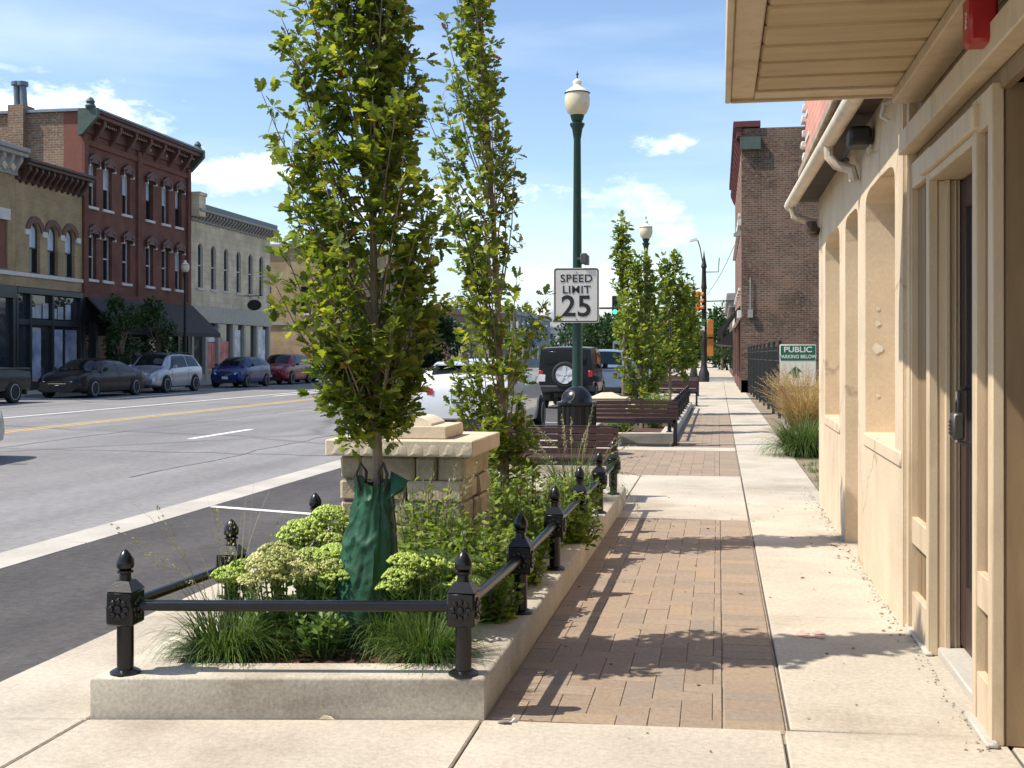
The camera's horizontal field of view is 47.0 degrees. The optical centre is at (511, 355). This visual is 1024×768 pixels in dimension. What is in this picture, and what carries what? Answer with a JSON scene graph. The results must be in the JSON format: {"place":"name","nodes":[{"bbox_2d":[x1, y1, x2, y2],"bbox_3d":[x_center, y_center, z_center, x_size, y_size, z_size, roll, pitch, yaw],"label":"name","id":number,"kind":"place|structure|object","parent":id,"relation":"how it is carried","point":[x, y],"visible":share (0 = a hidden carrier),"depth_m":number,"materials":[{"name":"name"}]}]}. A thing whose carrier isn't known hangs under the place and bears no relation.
{"place":"outdoors","nodes":[
{"label":"outdoors","id":0,"kind":"place"},
{"bbox_2d":[0,365,538,398],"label":"sidewalk","id":1,"kind":"structure","parent":0,"point":[33,393],"depth_m":49.80,"materials":[{"name":"concrete"}]},
{"bbox_2d":[0,140,30,367],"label":"brick building","id":2,"kind":"structure","parent":1,"relation":"on","point":[12,156],"depth_m":47.11,"materials":[{"name":"beige brick"}]},
{"bbox_2d":[0,219,5,268],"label":"bricked up window","id":3,"kind":"structure","parent":2,"relation":"in","point":[2,222],"depth_m":46.86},
{"bbox_2d":[0,297,8,367],"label":"shop window","id":4,"kind":"structure","parent":2,"relation":"in","point":[4,302],"depth_m":47.09,"materials":[{"name":"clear glass"}]},
{"bbox_2d":[15,158,95,389],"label":"brick building","id":5,"kind":"structure","parent":1,"relation":"on","point":[50,294],"depth_m":49.90,"materials":[{"name":"beige brick"}]},
{"bbox_2d":[26,216,44,273],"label":"window","id":6,"kind":"structure","parent":5,"relation":"in","point":[33,237],"depth_m":49.14,"materials":[{"name":"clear glass"}]},
{"bbox_2d":[19,293,76,381],"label":"shop window","id":7,"kind":"structure","parent":5,"relation":"in","point":[65,309],"depth_m":50.03,"materials":[{"name":"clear glass"}]},
{"bbox_2d":[45,220,62,275],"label":"window","id":8,"kind":"structure","parent":5,"relation":"in","point":[48,228],"depth_m":50.50,"materials":[{"name":"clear glass"}]},
{"bbox_2d":[62,224,78,277],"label":"window","id":9,"kind":"structure","parent":5,"relation":"in","point":[68,239],"depth_m":51.83,"materials":[{"name":"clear glass"}]},
{"bbox_2d":[0,80,220,364],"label":"brick building","id":10,"kind":"structure","parent":1,"relation":"on","point":[136,223],"depth_m":55.98,"materials":[{"name":"red brick"}]},
{"bbox_2d":[89,153,100,210],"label":"window","id":11,"kind":"structure","parent":10,"relation":"in","point":[93,158],"depth_m":53.68,"materials":[{"name":"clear glass"}]},
{"bbox_2d":[89,224,100,282],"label":"window","id":12,"kind":"structure","parent":10,"relation":"in","point":[93,229],"depth_m":53.70,"materials":[{"name":"clear glass"}]},
{"bbox_2d":[102,158,115,213],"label":"window","id":13,"kind":"structure","parent":10,"relation":"in","point":[108,163],"depth_m":54.94,"materials":[{"name":"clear glass"}]},
{"bbox_2d":[102,227,115,283],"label":"window","id":14,"kind":"structure","parent":10,"relation":"in","point":[108,232],"depth_m":54.94,"materials":[{"name":"clear glass"}]},
{"bbox_2d":[121,164,134,217],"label":"window","id":15,"kind":"structure","parent":10,"relation":"in","point":[127,169],"depth_m":56.70,"materials":[{"name":"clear glass"}]},
{"bbox_2d":[121,231,134,286],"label":"window","id":16,"kind":"structure","parent":10,"relation":"in","point":[127,235],"depth_m":56.70,"materials":[{"name":"clear glass"}]},
{"bbox_2d":[86,322,183,364],"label":"shop window","id":17,"kind":"structure","parent":10,"relation":"in","point":[89,325],"depth_m":54.49,"materials":[{"name":"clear glass"}]},
{"bbox_2d":[145,172,156,223],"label":"window","id":18,"kind":"structure","parent":10,"relation":"in","point":[150,176],"depth_m":59.02,"materials":[{"name":"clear glass"}]},
{"bbox_2d":[145,236,156,288],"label":"window","id":19,"kind":"structure","parent":10,"relation":"in","point":[150,240],"depth_m":59.02,"materials":[{"name":"clear glass"}]},
{"bbox_2d":[161,239,172,290],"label":"window","id":20,"kind":"structure","parent":10,"relation":"in","point":[166,243],"depth_m":60.76,"materials":[{"name":"clear glass"}]},
{"bbox_2d":[97,293,147,364],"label":"broadleaf tree","id":21,"kind":"object","parent":1,"relation":"on","point":[116,333],"visible":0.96,"depth_m":51.33,"materials":[{"name":"green plant"}]},
{"bbox_2d":[129,295,179,357],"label":"broadleaf tree","id":22,"kind":"object","parent":1,"relation":"on","point":[160,340],"visible":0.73,"depth_m":54.51,"materials":[{"name":"green plant"}]},
{"bbox_2d":[181,258,188,354],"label":"street lamp","id":23,"kind":"object","parent":1,"relation":"on","point":[185,267],"visible":0.77,"depth_m":57.32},
{"bbox_2d":[190,191,278,381],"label":"stone building","id":24,"kind":"structure","parent":1,"relation":"on","point":[230,257],"depth_m":68.24,"materials":[{"name":"stone"}]},
{"bbox_2d":[194,323,265,373],"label":"shop window","id":25,"kind":"structure","parent":24,"relation":"in","point":[224,328],"depth_m":68.48,"materials":[{"name":"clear glass"}]},
{"bbox_2d":[270,243,421,369],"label":"brick building","id":26,"kind":"structure","parent":1,"relation":"on","point":[280,343],"depth_m":87.21,"materials":[{"name":"beige brick"}]},
{"bbox_2d":[412,313,467,368],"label":"broadleaf tree","id":27,"kind":"object","parent":1,"relation":"on","point":[446,326],"visible":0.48,"depth_m":104.11,"materials":[{"name":"green plant"}]},
{"bbox_2d":[423,307,495,369],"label":"building","id":28,"kind":"structure","parent":1,"relation":"on","point":[459,315],"depth_m":120.96,"materials":[{"name":"brown paint"}]},
{"bbox_2d":[482,309,551,365],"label":"row building","id":29,"kind":"structure","parent":1,"relation":"on","point":[545,324],"depth_m":170.79,"materials":[{"name":"grey paint"}]},
{"bbox_2d":[537,301,571,346],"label":"domed building","id":30,"kind":"structure","parent":1,"relation":"on","point":[552,323],"depth_m":197.83,"materials":[{"name":"white glass"}]},
{"bbox_2d":[0,401,554,568],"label":"gutter strip","id":31,"kind":"object","parent":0,"point":[16,556],"visible":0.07,"depth_m":11.12,"materials":[{"name":"concrete"}]},
{"bbox_2d":[0,392,629,681],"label":"parking lane","id":32,"kind":"structure","parent":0,"point":[52,605],"depth_m":8.59,"materials":[{"name":"asphalt"}]},
{"bbox_2d":[415,358,545,433],"bbox_3d":[-0.538,0.800,23.448,2.182,1.500,4.550,0,0,10],"label":"parked car","id":33,"kind":"object","parent":32,"relation":"on","point":[433,402],"visible":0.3,"depth_m":21.42,"materials":[{"name":"white metal"}]},
{"bbox_2d":[535,346,607,407],"bbox_3d":[1.887,0.630,36.236,2.020,1.840,4.265,0,0,10],"label":"parked car","id":34,"kind":"object","parent":32,"relation":"on","point":[555,366],"visible":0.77,"depth_m":34.46,"materials":[{"name":"black metal"}]},
{"bbox_2d":[599,349,636,395],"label":"pickup truck","id":35,"kind":"object","parent":32,"relation":"on","point":[611,384],"visible":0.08,"depth_m":41.54,"materials":[{"name":"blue metal"}]},
{"bbox_2d":[0,367,734,552],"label":"road","id":36,"kind":"structure","parent":0,"point":[70,485],"depth_m":18.88,"materials":[{"name":"asphalt"}]},
{"bbox_2d":[0,367,30,402],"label":"pickup truck","id":37,"kind":"object","parent":36,"relation":"on","point":[15,384],"visible":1,"depth_m":38.47,"materials":[{"name":"grey metal"}]},
{"bbox_2d":[37,358,144,397],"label":"parked car","id":38,"kind":"object","parent":36,"relation":"on","point":[92,377],"visible":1,"depth_m":43.99,"materials":[{"name":"black metal"}]},
{"bbox_2d":[123,352,202,392],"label":"parked car","id":39,"kind":"object","parent":36,"relation":"on","point":[164,372],"visible":0.73,"depth_m":49.88,"materials":[{"name":"silver metal"}]},
{"bbox_2d":[211,356,270,387],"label":"parked car","id":40,"kind":"object","parent":36,"relation":"on","point":[245,371],"visible":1,"depth_m":57.79,"materials":[{"name":"blue metal"}]},
{"bbox_2d":[72,411,413,431],"bbox_3d":[-4.612,1.548,30.763,3.885,0.001,15.684,0,0,34],"label":"road patch","id":41,"kind":"object","parent":36,"relation":"on","point":[156,424],"visible":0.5,"depth_m":26.18,"materials":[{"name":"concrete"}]},
{"bbox_2d":[5,381,557,514],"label":"road markings","id":42,"kind":"object","parent":36,"relation":"on","point":[188,438],"visible":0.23,"depth_m":28.16,"materials":[{"name":"white paint"}]},
{"bbox_2d":[258,354,312,384],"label":"parked car","id":43,"kind":"object","parent":36,"relation":"on","point":[289,368],"visible":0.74,"depth_m":64.11,"materials":[{"name":"red metal"}]},
{"bbox_2d":[547,315,612,346],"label":"broadleaf tree","id":44,"kind":"object","parent":36,"relation":"on","point":[561,335],"visible":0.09,"depth_m":149.97,"materials":[{"name":"green plant"}]},
{"bbox_2d":[563,311,632,350],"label":"broadleaf tree","id":45,"kind":"object","parent":36,"relation":"on","point":[597,329],"visible":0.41,"depth_m":138.63,"materials":[{"name":"green plant"}]},
{"bbox_2d":[0,0,804,321],"label":"sky","id":46,"kind":"structure","parent":0,"point":[656,138],"materials":[{"name":"blue"}]},
{"bbox_2d":[0,381,1023,767],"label":"sidewalk","id":47,"kind":"structure","parent":0,"point":[864,693],"depth_m":4.81,"materials":[{"name":"concrete"}]},
{"bbox_2d":[90,485,625,721],"bbox_3d":[-0.290,1.413,8.229,1.605,0.215,7.290,0,0,10],"label":"planter","id":48,"kind":"object","parent":47,"relation":"on","point":[334,688],"visible":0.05,"depth_m":4.78,"materials":[{"name":"concrete"}]},
{"bbox_2d":[110,482,332,649],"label":"grass stalks","id":49,"kind":"object","parent":48,"relation":"on","point":[239,586],"depth_m":5.23,"materials":[{"name":"plant"}]},
{"bbox_2d":[134,568,314,670],"bbox_3d":[-1.273,1.210,5.250,0.848,0.548,0.822,0,0,-25],"label":"grass clump","id":50,"kind":"object","parent":48,"relation":"on","point":[210,648],"visible":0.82,"depth_m":5.14,"materials":[{"name":"plant"}]},
{"bbox_2d":[210,554,260,628],"bbox_3d":[-1.279,1.140,5.499,0.254,0.423,0.216,0,0,10],"label":"sedum","id":51,"kind":"object","parent":48,"relation":"on","point":[232,571],"visible":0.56,"depth_m":5.47,"materials":[{"name":"green plant"}]},
{"bbox_2d":[226,611,312,662],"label":"grass clump","id":52,"kind":"object","parent":48,"relation":"on","point":[284,647],"visible":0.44,"depth_m":5.21,"materials":[{"name":"plant"}]},
{"bbox_2d":[236,541,343,650],"bbox_3d":[-1.005,1.103,5.431,0.435,0.500,0.492,0,0,10],"label":"sedum","id":53,"kind":"object","parent":48,"relation":"on","point":[280,571],"visible":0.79,"depth_m":5.35,"materials":[{"name":"green plant"}]},
{"bbox_2d":[276,504,348,599],"bbox_3d":[-0.930,1.064,6.202,0.557,0.578,0.522,0,0,42],"label":"sedum","id":54,"kind":"object","parent":48,"relation":"on","point":[310,526],"visible":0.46,"depth_m":6.14,"materials":[{"name":"green plant"}]},
{"bbox_2d":[284,542,349,612],"bbox_3d":[-0.851,1.124,5.599,0.406,0.457,0.395,0,0,38],"label":"sedum","id":55,"kind":"object","parent":48,"relation":"on","point":[328,551],"visible":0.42,"depth_m":5.54,"materials":[{"name":"green plant"}]},
{"bbox_2d":[296,612,348,660],"bbox_3d":[-0.826,1.221,5.216,0.226,0.264,0.242,0,0,10],"label":"sedum","id":56,"kind":"object","parent":48,"relation":"on","point":[321,624],"visible":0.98,"depth_m":5.17,"materials":[{"name":"green plant"}]},
{"bbox_2d":[254,0,456,485],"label":"oak tree","id":57,"kind":"object","parent":48,"relation":"on","point":[373,398],"visible":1,"depth_m":5.45,"materials":[{"name":"green plant"}]},
{"bbox_2d":[105,440,620,678],"bbox_3d":[-0.317,1.051,7.975,1.570,0.512,6.740,0,0,10],"label":"planter railing","id":58,"kind":"object","parent":48,"relation":"on","point":[129,601],"visible":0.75,"depth_m":4.83,"materials":[{"name":"black metal"}]},
{"bbox_2d":[325,462,407,648],"bbox_3d":[-0.700,0.931,5.564,0.456,0.877,0.360,0,0,10],"label":"watering bag","id":59,"kind":"object","parent":48,"relation":"on","point":[369,544],"visible":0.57,"depth_m":5.47,"materials":[{"name":"plastic"}]},
{"bbox_2d":[194,491,549,665],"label":"mulch","id":60,"kind":"object","parent":48,"relation":"in","point":[313,659],"visible":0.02,"depth_m":5.15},
{"bbox_2d":[314,575,445,662],"bbox_3d":[-0.568,1.209,5.397,0.740,0.523,0.727,0,0,10],"label":"shrub","id":61,"kind":"object","parent":48,"relation":"on","point":[365,630],"visible":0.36,"depth_m":5.30,"materials":[{"name":"plant"}]},
{"bbox_2d":[325,432,499,551],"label":"stone pier","id":62,"kind":"structure","parent":48,"relation":"in","point":[410,460],"depth_m":7.09,"materials":[{"name":"stone"}]},
{"bbox_2d":[362,414,462,438],"bbox_3d":[-0.652,0.439,7.399,0.600,0.128,0.490,0,0,10],"label":"carved stone","id":63,"kind":"object","parent":62,"relation":"on","point":[429,426],"visible":0.41,"depth_m":7.16,"materials":[{"name":"stone"}]},
{"bbox_2d":[353,581,505,675],"bbox_3d":[-0.371,1.221,5.111,0.680,0.468,0.701,0,0,10],"label":"grass clump","id":64,"kind":"object","parent":48,"relation":"on","point":[430,645],"visible":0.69,"depth_m":5.05,"materials":[{"name":"plant"}]},
{"bbox_2d":[395,477,464,552],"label":"shrub","id":65,"kind":"object","parent":48,"relation":"on","point":[404,537],"visible":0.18,"depth_m":6.63,"materials":[{"name":"green plant"}]},
{"bbox_2d":[374,548,486,634],"bbox_3d":[-0.391,1.129,5.521,0.531,0.448,0.452,0,0,-11],"label":"sedum","id":66,"kind":"object","parent":48,"relation":"on","point":[417,568],"visible":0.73,"depth_m":5.43,"materials":[{"name":"green plant"}]},
{"bbox_2d":[399,509,470,598],"bbox_3d":[-0.424,1.091,6.136,0.439,0.564,0.422,0,0,-28],"label":"shrub","id":67,"kind":"object","parent":48,"relation":"on","point":[425,546],"visible":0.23,"depth_m":6.11,"materials":[{"name":"green plant"}]},
{"bbox_2d":[394,462,488,549],"bbox_3d":[-0.466,0.983,6.798,0.644,0.753,0.588,0,0,-19],"label":"shrub","id":68,"kind":"object","parent":48,"relation":"on","point":[445,504],"visible":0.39,"depth_m":6.77,"materials":[{"name":"plant"}]},
{"bbox_2d":[449,498,515,562],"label":"shrub","id":69,"kind":"object","parent":48,"relation":"on","point":[493,528],"visible":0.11,"depth_m":6.84,"materials":[{"name":"green plant"}]},
{"bbox_2d":[436,509,529,601],"bbox_3d":[-0.197,1.110,6.436,0.534,0.538,0.532,0,0,-32],"label":"shrub","id":70,"kind":"object","parent":48,"relation":"on","point":[501,555],"visible":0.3,"depth_m":6.46,"materials":[{"name":"green plant"}]},
{"bbox_2d":[416,0,562,498],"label":"oak tree","id":71,"kind":"object","parent":48,"relation":"on","point":[479,113],"visible":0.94,"depth_m":8.82,"materials":[{"name":"green plant"}]},
{"bbox_2d":[475,554,524,623],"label":"shrub","id":72,"kind":"object","parent":48,"relation":"on","point":[498,604],"visible":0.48,"depth_m":5.78,"materials":[{"name":"green plant"}]},
{"bbox_2d":[486,465,542,526],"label":"shrub","id":73,"kind":"object","parent":48,"relation":"on","point":[494,492],"visible":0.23,"depth_m":8.79,"materials":[{"name":"green plant"}]},
{"bbox_2d":[491,523,547,588],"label":"shrub","id":74,"kind":"object","parent":48,"relation":"on","point":[533,578],"visible":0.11,"depth_m":6.70,"materials":[{"name":"green plant"}]},
{"bbox_2d":[492,499,553,572],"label":"shrub","id":75,"kind":"object","parent":48,"relation":"on","point":[546,542],"visible":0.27,"depth_m":7.18,"materials":[{"name":"green plant"}]},
{"bbox_2d":[490,457,574,550],"bbox_3d":[0.139,1.031,7.999,0.582,0.686,0.583,0,0,10],"label":"shrub","id":76,"kind":"object","parent":48,"relation":"on","point":[532,498],"visible":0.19,"depth_m":7.97,"materials":[{"name":"green plant"}]},
{"bbox_2d":[541,461,605,516],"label":"shrub","id":77,"kind":"object","parent":48,"relation":"on","point":[593,492],"visible":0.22,"depth_m":9.33,"materials":[{"name":"green plant"}]},
{"bbox_2d":[549,490,604,549],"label":"shrub","id":78,"kind":"object","parent":48,"relation":"on","point":[578,531],"visible":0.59,"depth_m":8.22,"materials":[{"name":"green plant"}]},
{"bbox_2d":[511,404,649,512],"bbox_3d":[0.510,0.964,10.708,1.326,1.101,1.342,0,0,-38],"label":"grass clump","id":79,"kind":"object","parent":48,"relation":"on","point":[559,473],"visible":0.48,"depth_m":10.66,"materials":[{"name":"plant"}]},
{"bbox_2d":[463,424,618,486],"bbox_3d":[0.252,1.099,12.147,1.710,0.741,0.555,0,0,10],"label":"bench","id":80,"kind":"object","parent":47,"relation":"on","point":[559,429],"visible":0.24,"depth_m":12.26,"materials":[{"name":"wood"}]},
{"bbox_2d":[564,71,589,386],"bbox_3d":[1.053,-1.570,19.000,0.416,6.080,0.416,0,0,10],"label":"street lamp","id":81,"kind":"object","parent":47,"relation":"on","point":[577,100],"visible":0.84,"depth_m":18.93,"materials":[{"name":"metal"}]},
{"bbox_2d":[554,268,598,322],"bbox_3d":[1.032,-0.971,18.878,0.730,0.880,0.017,0,0,4],"label":"speed sign","id":82,"kind":"object","parent":81,"relation":"attached to","point":[576,296],"visible":0.98,"depth_m":18.88,"materials":[{"name":"metal"}]},
{"bbox_2d":[479,414,787,744],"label":"paver walkway","id":83,"kind":"structure","parent":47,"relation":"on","point":[578,679],"depth_m":6.29,"materials":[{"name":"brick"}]},
{"bbox_2d":[557,386,596,447],"bbox_3d":[0.969,0.960,17.600,0.610,1.020,0.610,0,0,10],"label":"litter bin","id":84,"kind":"object","parent":83,"relation":"on","point":[575,403],"visible":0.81,"depth_m":17.39,"materials":[{"name":"black metal"}]},
{"bbox_2d":[592,399,678,445],"bbox_3d":[1.786,1.099,19.563,1.960,0.741,0.555,0,0,10],"label":"bench","id":85,"kind":"object","parent":47,"relation":"on","point":[659,414],"visible":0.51,"depth_m":19.66,"materials":[{"name":"wood"}]},
{"bbox_2d":[596,402,691,443],"bbox_3d":[3.059,1.415,26.825,1.760,0.210,14.100,0,0,10],"label":"planter","id":86,"kind":"object","parent":47,"relation":"on","point":[645,434],"visible":0.27,"depth_m":19.98,"materials":[{"name":"concrete"}]},
{"bbox_2d":[608,210,647,395],"bbox_3d":[2.356,-0.835,24.496,0.793,4.409,0.832,0,0,40],"label":"street tree","id":87,"kind":"object","parent":86,"relation":"on","point":[623,256],"visible":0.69,"depth_m":24.42,"materials":[{"name":"green plant"}]},
{"bbox_2d":[610,248,668,427],"bbox_3d":[2.461,-0.339,22.236,1.176,3.417,0.955,0,0,-19],"label":"street tree","id":88,"kind":"object","parent":86,"relation":"on","point":[648,304],"visible":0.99,"depth_m":22.21,"materials":[{"name":"green plant"}]},
{"bbox_2d":[649,248,700,400],"bbox_3d":[4.014,-0.681,29.504,1.469,4.102,1.227,0,0,-9],"label":"street tree","id":89,"kind":"object","parent":86,"relation":"on","point":[669,291],"visible":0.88,"depth_m":29.40,"materials":[{"name":"green plant"}]},
{"bbox_2d":[666,385,690,431],"bbox_3d":[3.803,1.056,26.491,0.140,0.512,12.840,0,0,10],"label":"planter railing","id":90,"kind":"object","parent":86,"relation":"on","point":[682,397],"visible":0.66,"depth_m":26.43,"materials":[{"name":"black metal"}]},
{"bbox_2d":[639,217,652,400],"bbox_3d":[4.210,-1.470,37.000,0.416,5.880,0.416,0,0,10],"label":"street lamp","id":91,"kind":"object","parent":47,"relation":"on","point":[645,230],"visible":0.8,"depth_m":36.90,"materials":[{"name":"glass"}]},
{"bbox_2d":[599,238,734,381],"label":"signal pole","id":92,"kind":"object","parent":47,"relation":"on","point":[703,374],"visible":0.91,"depth_m":66.38,"materials":[{"name":"metal"}]},
{"bbox_2d":[635,380,698,406],"bbox_3d":[4.538,1.099,34.563,1.860,0.741,0.555,0,0,10],"label":"bench","id":93,"kind":"object","parent":47,"relation":"on","point":[679,388],"visible":0.51,"depth_m":34.65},
{"bbox_2d":[663,279,705,383],"bbox_3d":[5.852,-0.650,40.056,1.484,4.039,1.303,0,0,10],"label":"street tree","id":94,"kind":"object","parent":47,"relation":"on","point":[695,300],"visible":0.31,"depth_m":39.80,"materials":[{"name":"green plant"}]},
{"bbox_2d":[725,0,1023,748],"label":"timber shopfront","id":95,"kind":"object","parent":47,"relation":"on","point":[961,141],"visible":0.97,"depth_m":5.12,"materials":[{"name":"beige paint"}]},
{"bbox_2d":[948,398,964,439],"bbox_3d":[2.068,0.293,5.485,0.064,0.193,0.084,0,0,10],"label":"lock box","id":96,"kind":"object","parent":95,"relation":"attached to","point":[956,421],"visible":1,"depth_m":5.45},
{"bbox_2d":[955,175,971,656],"bbox_3d":[2.089,0.280,5.261,0.111,2.260,0.995,0,0,10],"label":"door","id":97,"kind":"structure","parent":95,"relation":"in","point":[965,390],"depth_m":5.64,"materials":[{"name":"brown glass"}]},
{"bbox_2d":[963,0,997,49],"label":"fire alarm","id":98,"kind":"object","parent":95,"relation":"attached to","point":[979,16],"visible":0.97,"depth_m":4.21,"materials":[{"name":"red metal"}]},
{"bbox_2d":[649,361,734,378],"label":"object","id":99,"kind":"object","parent":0,"point":[714,372],"visible":0.07,"depth_m":103.91,"materials":[{"name":"concrete"}]},
{"bbox_2d":[698,301,728,369],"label":"broadleaf tree","id":100,"kind":"object","parent":99,"relation":"on","point":[722,319],"visible":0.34,"depth_m":119.90,"materials":[{"name":"green plant"}]},
{"bbox_2d":[746,393,818,490],"bbox_3d":[11.609,1.623,28.320,10.915,0.294,36.000,0,0,10],"label":"dirt strip","id":101,"kind":"object","parent":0,"point":[765,411],"visible":0.12,"depth_m":24.95,"materials":[{"name":"soil"}]},
{"bbox_2d":[747,339,817,417],"bbox_3d":[7.852,0.555,37.244,0.930,1.930,19.203,0,0,7],"label":"iron fence","id":102,"kind":"object","parent":101,"relation":"on","point":[763,362],"visible":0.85,"depth_m":34.53,"materials":[{"name":"metal"}]},
{"bbox_2d":[747,404,818,459],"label":"green grass clump","id":103,"kind":"object","parent":101,"relation":"on","point":[799,443],"visible":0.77,"depth_m":17.12,"materials":[{"name":"plant"}]},
{"bbox_2d":[780,345,815,423],"bbox_3d":[6.153,0.640,25.338,0.778,1.760,0.080,0,0,10],"label":"parking sign","id":104,"kind":"object","parent":101,"relation":"on","point":[798,354],"visible":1,"depth_m":25.30,"materials":[{"name":"metal"}]},
{"bbox_2d":[750,362,818,430],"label":"fountain grass","id":105,"kind":"object","parent":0,"point":[796,403],"depth_m":22.81,"materials":[{"name":"plant"}]},
{"label":"ground","id":106,"kind":"structure","parent":0,"visible":0},
{"bbox_2d":[716,293,734,376],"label":"brick building","id":107,"kind":"structure","parent":106,"relation":"on","point":[728,339],"depth_m":83.64,"materials":[{"name":"brown brick"}]},
{"bbox_2d":[717,120,818,392],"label":"brick building","id":108,"kind":"structure","parent":106,"relation":"on","point":[776,253],"depth_m":46.92,"materials":[{"name":"brown brick"}]},
{"bbox_2d":[784,98,905,626],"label":"stucco building","id":109,"kind":"structure","parent":106,"relation":"on","point":[859,196],"depth_m":8.01,"materials":[{"name":"paint"}]},
{"bbox_2d":[798,100,839,177],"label":"brick parapet","id":110,"kind":"structure","parent":109,"relation":"on","point":[816,118],"depth_m":9.86,"materials":[{"name":"red brick"}]},
{"bbox_2d":[846,126,873,149],"bbox_3d":[2.259,-1.410,7.624,0.166,0.120,0.240,0,0,10],"label":"floodlight","id":111,"kind":"object","parent":109,"relation":"attached to","point":[858,137],"visible":1,"depth_m":7.52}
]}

